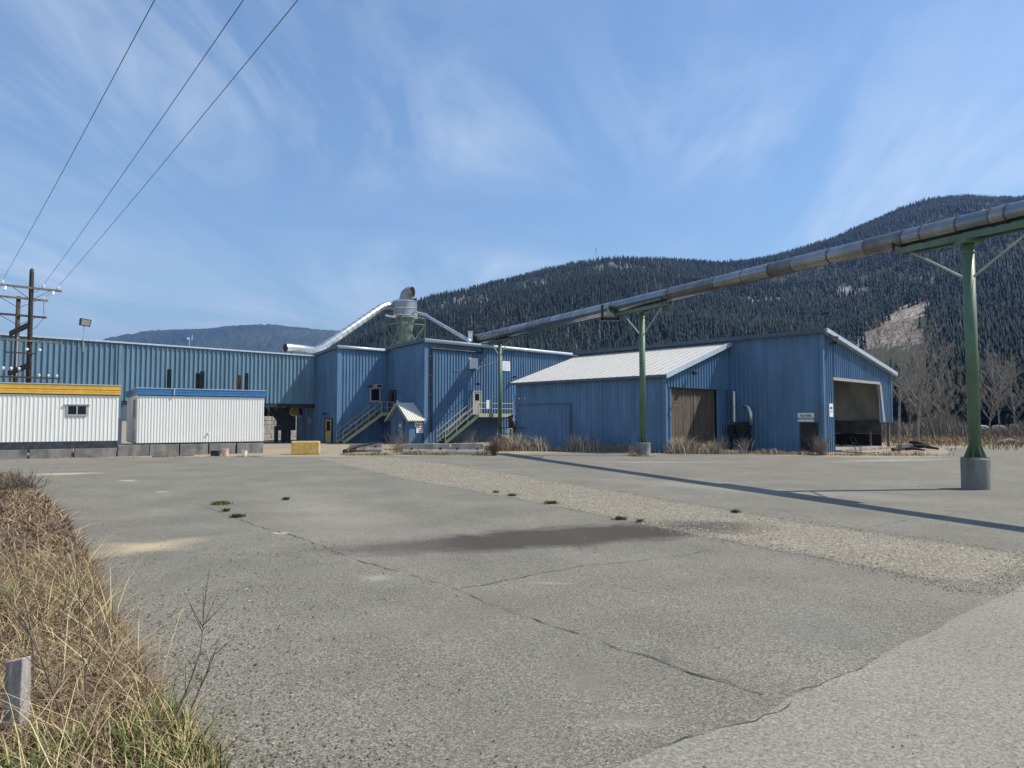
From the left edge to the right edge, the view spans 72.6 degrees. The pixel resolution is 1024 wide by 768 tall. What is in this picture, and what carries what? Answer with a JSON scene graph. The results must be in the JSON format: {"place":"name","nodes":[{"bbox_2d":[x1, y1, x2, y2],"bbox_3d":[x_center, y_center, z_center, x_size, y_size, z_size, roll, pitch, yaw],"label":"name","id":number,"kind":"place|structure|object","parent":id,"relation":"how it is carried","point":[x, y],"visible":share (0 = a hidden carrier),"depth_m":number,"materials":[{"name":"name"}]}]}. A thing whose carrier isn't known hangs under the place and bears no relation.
{"place":"outdoors","nodes":[
{"label":"outdoors","id":0,"kind":"place"},
{"bbox_2d":[29,449,72,458],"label":"foundation block","id":1,"kind":"structure","parent":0,"point":[43,453],"depth_m":37.17,"materials":[{"name":"concrete"}]},
{"bbox_2d":[0,471,118,569],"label":"dry grass","id":2,"kind":"structure","parent":0,"point":[37,508],"depth_m":12.11,"materials":[{"name":"plant"}]},
{"bbox_2d":[74,448,115,457],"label":"foundation block","id":3,"kind":"structure","parent":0,"point":[95,452],"depth_m":38.33,"materials":[{"name":"concrete"}]},
{"bbox_2d":[117,445,148,456],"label":"foundation block","id":4,"kind":"structure","parent":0,"point":[132,450],"depth_m":39.30,"materials":[{"name":"concrete"}]},
{"bbox_2d":[0,507,310,767],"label":"grass verge","id":5,"kind":"object","parent":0,"point":[129,627],"depth_m":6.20,"materials":[{"name":"plant"}]},
{"bbox_2d":[2,656,30,744],"bbox_3d":[-3.059,1.959,4.311,0.110,0.538,0.100,0,-3,0],"label":"wooden stake","id":6,"kind":"object","parent":5,"relation":"on","point":[19,675],"visible":0.53,"depth_m":4.27,"materials":[{"name":"grey wood"}]},
{"bbox_2d":[0,466,53,492],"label":"bare bush","id":7,"kind":"object","parent":5,"relation":"on","point":[15,483],"visible":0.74,"depth_m":19.09,"materials":[{"name":"plant"}]},
{"bbox_2d":[0,497,54,710],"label":"dry weed stalk","id":8,"kind":"object","parent":5,"relation":"on","point":[23,596],"visible":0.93,"depth_m":4.73,"materials":[{"name":"plant"}]},
{"bbox_2d":[0,563,69,739],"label":"dry weed stalk","id":9,"kind":"object","parent":5,"relation":"on","point":[44,670],"visible":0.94,"depth_m":4.22,"materials":[{"name":"plant"}]},
{"bbox_2d":[54,525,84,643],"bbox_3d":[-4.083,1.818,6.421,0.225,1.043,0.433,2,-3,-28],"label":"dry weed stalk","id":10,"kind":"object","parent":5,"relation":"on","point":[69,580],"visible":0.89,"depth_m":6.37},
{"bbox_2d":[72,529,105,728],"bbox_3d":[-2.759,1.599,4.532,0.248,1.286,0.153,0,-3,0],"label":"dry weed stalk","id":11,"kind":"object","parent":5,"relation":"on","point":[84,667],"visible":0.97,"depth_m":4.53,"materials":[{"name":"plant"}]},
{"bbox_2d":[82,570,119,675],"bbox_3d":[-3.079,1.841,5.227,0.372,0.873,0.159,-2,-4,35],"label":"dry weed stalk","id":12,"kind":"object","parent":5,"relation":"on","point":[106,636],"visible":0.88,"depth_m":5.24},
{"bbox_2d":[166,568,227,733],"bbox_3d":[-1.918,1.662,4.146,0.385,1.118,0.174,-1,-3,12],"label":"dry weed stalk","id":13,"kind":"object","parent":5,"relation":"on","point":[200,648],"visible":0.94,"depth_m":4.19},
{"bbox_2d":[104,324,339,420],"bbox_3d":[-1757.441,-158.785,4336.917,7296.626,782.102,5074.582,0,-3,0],"label":"hill","id":14,"kind":"structure","parent":0,"point":[266,338],"depth_m":4507.36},
{"bbox_2d":[506,414,515,439],"bbox_3d":[0.851,4.045,63.944,2.000,2.600,2.020,3,-4,-44],"label":"shelter","id":15,"kind":"object","parent":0,"point":[511,423],"visible":0.13,"depth_m":63.66,"materials":[{"name":"metal"}]},
{"bbox_2d":[0,0,1023,339],"label":"sky","id":16,"kind":"structure","parent":0,"point":[366,152],"materials":[{"name":"blue"}]},
{"bbox_2d":[27,421,1023,458],"bbox_3d":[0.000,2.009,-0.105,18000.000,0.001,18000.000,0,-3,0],"label":"ground","id":17,"kind":"structure","parent":0,"point":[271,448],"depth_m":45.31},
{"bbox_2d":[0,450,27,459],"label":"foundation block","id":18,"kind":"structure","parent":17,"relation":"on","point":[13,454],"depth_m":36.28,"materials":[{"name":"concrete"}]},
{"bbox_2d":[0,295,47,382],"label":"utility pole","id":19,"kind":"object","parent":17,"relation":"on","point":[17,315],"visible":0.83,"depth_m":46.65,"materials":[{"name":"wood"}]},
{"bbox_2d":[0,268,61,452],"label":"utility pole","id":20,"kind":"object","parent":17,"relation":"on","point":[29,340],"visible":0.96,"depth_m":43.64,"materials":[{"name":"wood"}]},
{"bbox_2d":[8,363,25,374],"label":"tie beam","id":21,"kind":"structure","parent":20,"relation":"attached to","point":[15,370],"depth_m":45.00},
{"bbox_2d":[9,322,27,335],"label":"tie beam","id":22,"kind":"structure","parent":20,"relation":"attached to","point":[12,332],"depth_m":45.17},
{"bbox_2d":[3,0,154,278],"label":"power cable","id":23,"kind":"object","parent":20,"relation":"attached to","point":[91,118],"visible":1,"depth_m":20.65,"materials":[{"name":"rubber"}]},
{"bbox_2d":[44,0,243,283],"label":"power cable","id":24,"kind":"object","parent":20,"relation":"attached to","point":[160,120],"visible":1,"depth_m":20.91,"materials":[{"name":"rubber"}]},
{"bbox_2d":[62,0,297,281],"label":"power cable","id":25,"kind":"object","parent":20,"relation":"attached to","point":[198,120],"visible":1,"depth_m":20.92,"materials":[{"name":"rubber"}]},
{"bbox_2d":[0,333,315,444],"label":"raised gallery","id":26,"kind":"object","parent":17,"relation":"on","point":[285,380],"visible":0.65,"depth_m":55.22,"materials":[{"name":"blue paint"}]},
{"bbox_2d":[79,318,91,351],"bbox_3d":[-31.502,-3.591,51.432,0.720,2.443,0.550,3,-4,-44],"label":"floodlight","id":27,"kind":"object","parent":26,"relation":"on","point":[83,322],"visible":1,"depth_m":51.37,"materials":[{"name":"metal"}]},
{"bbox_2d":[149,444,178,455],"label":"foundation block","id":28,"kind":"structure","parent":17,"relation":"on","point":[162,449],"depth_m":40.21,"materials":[{"name":"concrete"}]},
{"bbox_2d":[167,369,171,387],"bbox_3d":[-25.109,1.791,50.974,0.210,5.747,0.245,0,-3,0],"label":"steel post","id":29,"kind":"object","parent":17,"relation":"on","point":[169,372],"visible":0.36,"depth_m":50.99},
{"bbox_2d":[179,444,207,454],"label":"foundation block","id":30,"kind":"structure","parent":17,"relation":"on","point":[192,449],"depth_m":41.08,"materials":[{"name":"concrete"}]},
{"bbox_2d":[194,373,199,443],"bbox_3d":[-23.015,1.932,50.966,0.210,5.465,0.245,0,-3,0],"label":"steel post","id":31,"kind":"object","parent":17,"relation":"on","point":[197,383],"visible":0.36,"depth_m":50.98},
{"bbox_2d":[198,371,204,443],"bbox_3d":[-22.690,1.861,50.970,0.210,5.606,0.245,0,-3,0],"label":"steel post","id":32,"kind":"object","parent":17,"relation":"on","point":[201,379],"visible":0.36,"depth_m":50.97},
{"bbox_2d":[210,450,220,455],"bbox_3d":[-16.859,3.929,39.698,0.520,0.300,0.340,0,-3,0],"label":"plastic crate","id":33,"kind":"object","parent":17,"relation":"on","point":[215,452],"visible":1,"depth_m":39.55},
{"bbox_2d":[208,443,235,453],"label":"foundation block","id":34,"kind":"structure","parent":17,"relation":"on","point":[231,447],"depth_m":42.02,"materials":[{"name":"concrete"}]},
{"bbox_2d":[126,387,265,443],"bbox_3d":[-20.047,2.040,44.047,7.188,3.218,6.230,2,-4,-34],"label":"office trailer","id":35,"kind":"object","parent":34,"relation":"on","point":[167,415],"visible":1,"depth_m":41.45,"materials":[{"name":"white"}]},
{"bbox_2d":[237,375,240,389],"bbox_3d":[-19.964,2.002,50.962,0.170,5.324,0.245,0,-3,0],"label":"steel post","id":36,"kind":"object","parent":17,"relation":"on","point":[239,383],"visible":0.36,"depth_m":50.96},
{"bbox_2d":[243,373,247,442],"bbox_3d":[-19.451,1.932,50.966,0.190,5.465,0.245,0,-3,0],"label":"steel post","id":37,"kind":"object","parent":17,"relation":"on","point":[246,381],"visible":0.36,"depth_m":50.96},
{"bbox_2d":[236,443,262,453],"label":"foundation block","id":38,"kind":"structure","parent":17,"relation":"on","point":[251,447],"depth_m":42.83,"materials":[{"name":"concrete"}]},
{"bbox_2d":[263,416,296,437],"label":"block wall","id":39,"kind":"structure","parent":17,"relation":"on","point":[269,428],"depth_m":79.58,"materials":[{"name":"concrete"}]},
{"bbox_2d":[269,407,302,442],"bbox_3d":[-21.650,3.660,62.988,5.400,3.269,1.335,3,-4,-44],"label":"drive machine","id":40,"kind":"object","parent":17,"relation":"on","point":[285,418],"visible":0.89,"depth_m":63.51,"materials":[{"name":"black metal"}]},
{"bbox_2d":[291,441,319,453],"bbox_3d":[-12.293,3.788,41.598,1.612,0.780,0.800,1,-3,-13],"label":"concrete block","id":41,"kind":"object","parent":17,"relation":"on","point":[305,447],"depth_m":41.21,"materials":[{"name":"yellow paint"}]},
{"bbox_2d":[296,345,387,442],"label":"mill block","id":42,"kind":"structure","parent":17,"relation":"on","point":[350,382],"depth_m":63.13,"materials":[{"name":"blue paint"}]},
{"bbox_2d":[324,418,332,442],"bbox_3d":[-16.390,4.137,62.261,0.110,2.140,1.320,3,-4,-44],"label":"door","id":43,"kind":"structure","parent":42,"relation":"in","point":[328,422],"depth_m":62.22,"materials":[{"name":"yellow paint"}]},
{"bbox_2d":[283,302,392,353],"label":"dust duct","id":44,"kind":"object","parent":42,"relation":"on","point":[348,329],"visible":0.92,"depth_m":68.89,"materials":[{"name":"metal"}]},
{"bbox_2d":[370,388,380,401],"bbox_3d":[-12.562,0.998,64.033,1.108,1.277,0.090,3,-4,-44],"label":"window","id":45,"kind":"structure","parent":42,"relation":"in","point":[375,393],"depth_m":64.05,"materials":[{"name":"black glass"}]},
{"bbox_2d":[336,402,393,443],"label":"metal staircase","id":46,"kind":"structure","parent":17,"relation":"on","point":[370,417],"depth_m":62.34,"materials":[{"name":"metal"}]},
{"bbox_2d":[349,444,382,451],"bbox_3d":[-9.374,4.098,44.853,2.085,0.500,0.620,0,-3,-3],"label":"concrete barrier","id":47,"kind":"object","parent":17,"relation":"on","point":[374,447],"visible":0.61,"depth_m":44.66,"materials":[{"name":"concrete"}]},
{"bbox_2d":[382,430,416,452],"bbox_3d":[-7.109,3.427,43.784,2.233,1.742,2.027,-2,-4,32],"label":"bare bush","id":48,"kind":"object","parent":17,"relation":"on","point":[399,441],"visible":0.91,"depth_m":43.68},
{"bbox_2d":[384,402,424,443],"bbox_3d":[-9.344,3.411,61.230,2.005,3.582,3.653,3,-4,-44],"label":"entrance hut","id":49,"kind":"object","parent":17,"relation":"on","point":[408,418],"visible":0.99,"depth_m":60.51,"materials":[{"name":"blue paint"}]},
{"bbox_2d":[396,419,403,442],"bbox_3d":[-9.714,4.101,60.606,0.110,2.040,1.080,3,-4,-44],"label":"door","id":50,"kind":"structure","parent":49,"relation":"in","point":[398,421],"depth_m":60.64,"materials":[{"name":"blue paint"}]},
{"bbox_2d":[402,444,449,452],"bbox_3d":[-5.088,3.862,41.499,2.805,0.620,0.666,0,-3,0],"label":"concrete barrier","id":51,"kind":"object","parent":17,"relation":"on","point":[432,448],"visible":0.63,"depth_m":41.36,"materials":[{"name":"concrete"}]},
{"bbox_2d":[451,443,483,453],"bbox_3d":[-2.636,3.852,41.494,1.925,0.640,0.620,0,-3,2],"label":"concrete barrier","id":52,"kind":"object","parent":17,"relation":"on","point":[464,448],"visible":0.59,"depth_m":41.36,"materials":[{"name":"concrete"}]},
{"bbox_2d":[460,428,484,442],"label":"bare bush","id":53,"kind":"object","parent":17,"relation":"on","point":[472,440],"visible":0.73,"depth_m":50.85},
{"bbox_2d":[436,403,512,443],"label":"metal staircase","id":54,"kind":"structure","parent":17,"relation":"on","point":[479,415],"depth_m":62.73,"materials":[{"name":"metal"}]},
{"bbox_2d":[381,338,575,443],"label":"tall mill block","id":55,"kind":"structure","parent":17,"relation":"on","point":[438,383],"depth_m":63.95,"materials":[{"name":"blue paint"}]},
{"bbox_2d":[389,390,396,411],"bbox_3d":[-10.988,1.627,64.250,0.110,2.140,1.080,3,-4,-44],"label":"door","id":56,"kind":"structure","parent":55,"relation":"in","point":[392,393],"depth_m":64.35,"materials":[{"name":"metal"}]},
{"bbox_2d":[384,287,425,346],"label":"cyclone separator","id":57,"kind":"object","parent":55,"relation":"on","point":[405,315],"visible":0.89,"depth_m":73.71,"materials":[{"name":"metal"}]},
{"bbox_2d":[415,311,471,342],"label":"thin duct","id":58,"kind":"object","parent":57,"relation":"attached to","point":[468,340],"visible":0.97,"depth_m":69.70,"materials":[{"name":"metal"}]},
{"bbox_2d":[472,391,481,414],"bbox_3d":[-3.250,1.746,64.888,1.100,2.210,0.110,3,-4,-44],"label":"door","id":59,"kind":"structure","parent":55,"relation":"in","point":[476,395],"depth_m":64.83,"materials":[{"name":"grey paint"}]},
{"bbox_2d":[487,336,511,440],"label":"tube support pillar","id":60,"kind":"structure","parent":17,"relation":"on","point":[500,351],"depth_m":64.33,"materials":[{"name":"metal"}]},
{"bbox_2d":[48,431,954,457],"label":"wall weeds","id":61,"kind":"object","parent":17,"relation":"on","point":[678,447],"depth_m":42.46,"materials":[{"name":"plant"}]},
{"bbox_2d":[506,428,512,441],"bbox_3d":[-0.216,4.414,59.035,0.585,1.350,0.600,0,-3,0],"label":"steel drum","id":62,"kind":"object","parent":17,"relation":"on","point":[510,430],"visible":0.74,"depth_m":58.81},
{"bbox_2d":[0,446,1023,767],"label":"asphalt yard","id":63,"kind":"structure","parent":17,"relation":"on","point":[794,614],"depth_m":8.03,"materials":[{"name":"asphalt"}]},
{"bbox_2d":[187,635,230,718],"bbox_3d":[-2.021,1.968,4.670,0.294,0.560,0.096,1,-3,-26],"label":"dry weed stalk","id":64,"kind":"object","parent":63,"relation":"on","point":[207,671],"visible":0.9,"depth_m":4.66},
{"bbox_2d":[210,500,232,504],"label":"weed tuft","id":65,"kind":"object","parent":63,"relation":"on","point":[222,502],"visible":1,"depth_m":16.60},
{"bbox_2d":[230,513,248,517],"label":"weed tuft","id":66,"kind":"object","parent":63,"relation":"on","point":[237,515],"visible":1,"depth_m":14.42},
{"bbox_2d":[484,434,504,455],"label":"bare bush","id":67,"kind":"object","parent":63,"relation":"on","point":[493,450],"visible":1,"depth_m":39.68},
{"bbox_2d":[202,466,1013,746],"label":"pavement cracks","id":68,"kind":"object","parent":63,"relation":"on","point":[640,646],"visible":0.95,"depth_m":6.35,"materials":[{"name":"asphalt"}]},
{"bbox_2d":[614,298,670,454],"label":"tube support pillar","id":69,"kind":"structure","parent":63,"relation":"on","point":[643,447],"depth_m":40.47,"materials":[{"name":"metal"}]},
{"bbox_2d":[472,200,1023,343],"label":"overhead conveyor tube","id":70,"kind":"object","parent":69,"relation":"on","point":[1007,213],"visible":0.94,"depth_m":28.11,"materials":[{"name":"metal"}]},
{"bbox_2d":[317,457,1023,587],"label":"gravel strip","id":71,"kind":"object","parent":63,"relation":"on","point":[932,564],"visible":0.95,"depth_m":12.91,"materials":[{"name":"gravel"}]},
{"bbox_2d":[33,457,1023,767],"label":"loose pebbles","id":72,"kind":"object","parent":71,"relation":"on","point":[943,581],"visible":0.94,"depth_m":9.94,"materials":[{"name":"gravel"}]},
{"bbox_2d":[892,220,1023,489],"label":"tube support pillar","id":73,"kind":"structure","parent":63,"relation":"on","point":[975,465],"depth_m":20.46,"materials":[{"name":"metal"}]},
{"bbox_2d":[501,427,524,441],"bbox_3d":[1.073,3.972,52.015,3.836,1.500,0.080,0,-3,0],"label":"pipe railing","id":74,"kind":"object","parent":17,"relation":"on","point":[510,433],"visible":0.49,"depth_m":52.03,"materials":[{"name":"metal"}]},
{"bbox_2d":[509,341,731,452],"bbox_3d":[7.637,0.897,50.493,8.116,7.481,14.300,3,-4,-44],"label":"lean to shed","id":75,"kind":"object","parent":17,"relation":"on","point":[593,394],"visible":0.83,"depth_m":47.28,"materials":[{"name":"blue paint"},{"name":"weathered plank"},{"name":"white painted corrugated metal"}]},
{"bbox_2d":[671,387,692,447],"bbox_3d":[10.896,2.212,44.875,2.645,4.170,0.100,3,-4,-44],"label":"door","id":76,"kind":"structure","parent":75,"relation":"in","point":[682,418],"depth_m":44.92,"materials":[{"name":"brown wood"}]},
{"bbox_2d":[693,388,714,446],"bbox_3d":[12.857,2.309,46.743,2.645,4.170,0.100,3,-4,-44],"label":"door","id":77,"kind":"structure","parent":75,"relation":"in","point":[703,399],"depth_m":46.69,"materials":[{"name":"brown wood"}]},
{"bbox_2d":[709,432,732,453],"bbox_3d":[12.553,3.477,42.160,1.323,1.470,1.430,0,-3,0],"label":"bare bush","id":78,"kind":"object","parent":17,"relation":"on","point":[723,444],"visible":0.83,"depth_m":41.89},
{"bbox_2d":[573,328,897,451],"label":"planer shed","id":79,"kind":"structure","parent":17,"relation":"on","point":[792,389],"depth_m":46.70,"materials":[{"name":"blue paint"}]},
{"bbox_2d":[800,423,818,450],"bbox_3d":[18.884,3.353,44.295,0.110,1.810,1.130,3,-4,-44],"label":"door","id":80,"kind":"structure","parent":79,"relation":"in","point":[806,429],"depth_m":44.34,"materials":[{"name":"black metal"}]},
{"bbox_2d":[824,312,838,338],"bbox_3d":[20.212,-3.779,44.544,1.200,1.720,0.750,3,-4,-44],"label":"lamp pole","id":81,"kind":"object","parent":79,"relation":"on","point":[826,314],"visible":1,"depth_m":44.75,"materials":[{"name":"metal"}]},
{"bbox_2d":[724,391,752,449],"bbox_3d":[15.426,2.470,47.226,0.820,4.000,1.895,3,-4,-44],"label":"blower unit","id":82,"kind":"object","parent":17,"relation":"on","point":[740,429],"visible":0.95,"depth_m":46.95,"materials":[{"name":"metal"}]},
{"bbox_2d":[803,433,830,454],"bbox_3d":[17.981,3.389,40.596,1.717,1.483,1.814,2,-3,-28],"label":"bare bush","id":83,"kind":"object","parent":17,"relation":"on","point":[820,448],"visible":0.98,"depth_m":40.44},
{"bbox_2d":[858,336,894,396],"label":"bare tree","id":84,"kind":"object","parent":17,"relation":"on","point":[870,353],"visible":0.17,"depth_m":75.33,"materials":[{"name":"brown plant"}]},
{"bbox_2d":[861,313,904,438],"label":"bare tree","id":85,"kind":"object","parent":17,"relation":"on","point":[877,330],"visible":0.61,"depth_m":68.93,"materials":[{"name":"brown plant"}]},
{"bbox_2d":[891,446,908,450],"bbox_3d":[26.480,4.304,46.997,4.492,0.309,0.256,3,-4,-42],"label":"old log","id":86,"kind":"object","parent":17,"relation":"on","point":[902,447],"visible":0.51,"depth_m":45.88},
{"bbox_2d":[913,444,938,449],"bbox_3d":[28.202,4.263,47.489,0.277,0.332,2.109,0,-3,-9],"label":"old log","id":87,"kind":"object","parent":86,"relation":"on","point":[923,446],"visible":0.92,"depth_m":47.51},
{"bbox_2d":[869,291,941,440],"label":"bare tree","id":88,"kind":"object","parent":17,"relation":"on","point":[900,396],"visible":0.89,"depth_m":66.08,"materials":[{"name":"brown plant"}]},
{"bbox_2d":[898,443,913,446],"bbox_3d":[28.079,4.346,49.118,4.804,0.348,0.299,3,-4,-43],"label":"old log","id":89,"kind":"object","parent":17,"relation":"on","point":[910,445],"visible":0.3,"depth_m":48.46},
{"bbox_2d":[909,440,929,445],"bbox_3d":[28.664,4.178,49.074,0.341,0.430,1.332,2,-4,-33],"label":"old log","id":90,"kind":"object","parent":89,"relation":"on","point":[914,442],"visible":0.66,"depth_m":49.15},
{"bbox_2d":[895,363,937,435],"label":"bare tree","id":91,"kind":"object","parent":17,"relation":"on","point":[915,410],"visible":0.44,"depth_m":72.89,"materials":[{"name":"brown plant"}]},
{"bbox_2d":[896,368,939,427],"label":"bare tree","id":92,"kind":"object","parent":17,"relation":"on","point":[914,399],"visible":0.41,"depth_m":78.70,"materials":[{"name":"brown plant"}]},
{"bbox_2d":[902,351,934,436],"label":"bare tree","id":93,"kind":"object","parent":17,"relation":"on","point":[925,406],"visible":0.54,"depth_m":70.51,"materials":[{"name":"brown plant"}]},
{"bbox_2d":[890,303,955,437],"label":"bare tree","id":94,"kind":"object","parent":17,"relation":"on","point":[923,379],"visible":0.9,"depth_m":68.37,"materials":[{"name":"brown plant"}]},
{"bbox_2d":[841,431,1023,450],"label":"field grass","id":95,"kind":"structure","parent":17,"relation":"on","point":[960,440],"depth_m":60.59,"materials":[{"name":"plant"}]},
{"bbox_2d":[926,373,959,427],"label":"bare tree","id":96,"kind":"object","parent":17,"relation":"on","point":[939,387],"visible":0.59,"depth_m":81.04,"materials":[{"name":"grey plant"}]},
{"bbox_2d":[863,409,1023,439],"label":"undergrowth","id":97,"kind":"object","parent":17,"relation":"on","point":[959,427],"visible":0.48,"depth_m":73.16,"materials":[{"name":"plant"}]},
{"bbox_2d":[920,342,966,436],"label":"bare tree","id":98,"kind":"object","parent":17,"relation":"on","point":[948,397],"visible":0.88,"depth_m":73.12,"materials":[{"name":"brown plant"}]},
{"bbox_2d":[949,361,993,416],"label":"bare tree","id":99,"kind":"object","parent":17,"relation":"on","point":[962,388],"visible":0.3,"depth_m":76.43,"materials":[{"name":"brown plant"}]},
{"bbox_2d":[964,353,1019,434],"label":"bare tree","id":100,"kind":"object","parent":17,"relation":"on","point":[1001,387],"visible":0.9,"depth_m":70.05,"materials":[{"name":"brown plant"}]},
{"bbox_2d":[979,342,1017,432],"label":"bare tree","id":101,"kind":"object","parent":17,"relation":"on","point":[995,386],"visible":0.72,"depth_m":73.35,"materials":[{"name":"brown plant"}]},
{"bbox_2d":[982,353,1023,429],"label":"bare tree","id":102,"kind":"object","parent":17,"relation":"on","point":[1014,395],"visible":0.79,"depth_m":73.94,"materials":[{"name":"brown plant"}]},
{"bbox_2d":[995,438,1021,443],"bbox_3d":[41.498,4.800,58.304,2.153,0.531,0.456,0,-3,0],"label":"boulder","id":103,"kind":"object","parent":17,"relation":"on","point":[1011,441],"visible":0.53,"depth_m":58.13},
{"bbox_2d":[372,200,1023,371],"bbox_3d":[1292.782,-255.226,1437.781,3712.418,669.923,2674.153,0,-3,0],"label":"mountain","id":104,"kind":"structure","parent":0,"point":[913,317],"depth_m":704.78,"materials":[{"name":"stone"}]},
{"bbox_2d":[264,193,1023,431],"bbox_3d":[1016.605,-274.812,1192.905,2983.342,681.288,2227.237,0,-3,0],"label":"hillside forest","id":105,"kind":"object","parent":104,"relation":"on","point":[717,315],"visible":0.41,"depth_m":732.49,"materials":[{"name":"plant"}]},
{"bbox_2d":[615,585,1023,767],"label":"pale asphalt apron","id":106,"kind":"object","parent":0,"point":[905,691],"visible":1,"depth_m":4.71,"materials":[{"name":"asphalt"}]},
{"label":"charred log","id":107,"kind":"object","parent":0,"visible":0},
{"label":"charred log","id":108,"kind":"object","parent":107,"relation":"on","visible":0},
{"bbox_2d":[349,442,372,449],"bbox_3d":[-9.328,3.852,43.268,1.675,0.487,0.195,2,-4,-32],"label":"charred log","id":109,"kind":"object","parent":108,"relation":"on","point":[358,446],"visible":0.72,"depth_m":43.13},
{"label":"foundation block","id":110,"kind":"object","parent":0,"visible":0},
{"bbox_2d":[0,382,120,449],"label":"office trailer","id":111,"kind":"object","parent":110,"relation":"on","point":[50,416],"visible":1,"depth_m":37.50,"materials":[{"name":"white"}]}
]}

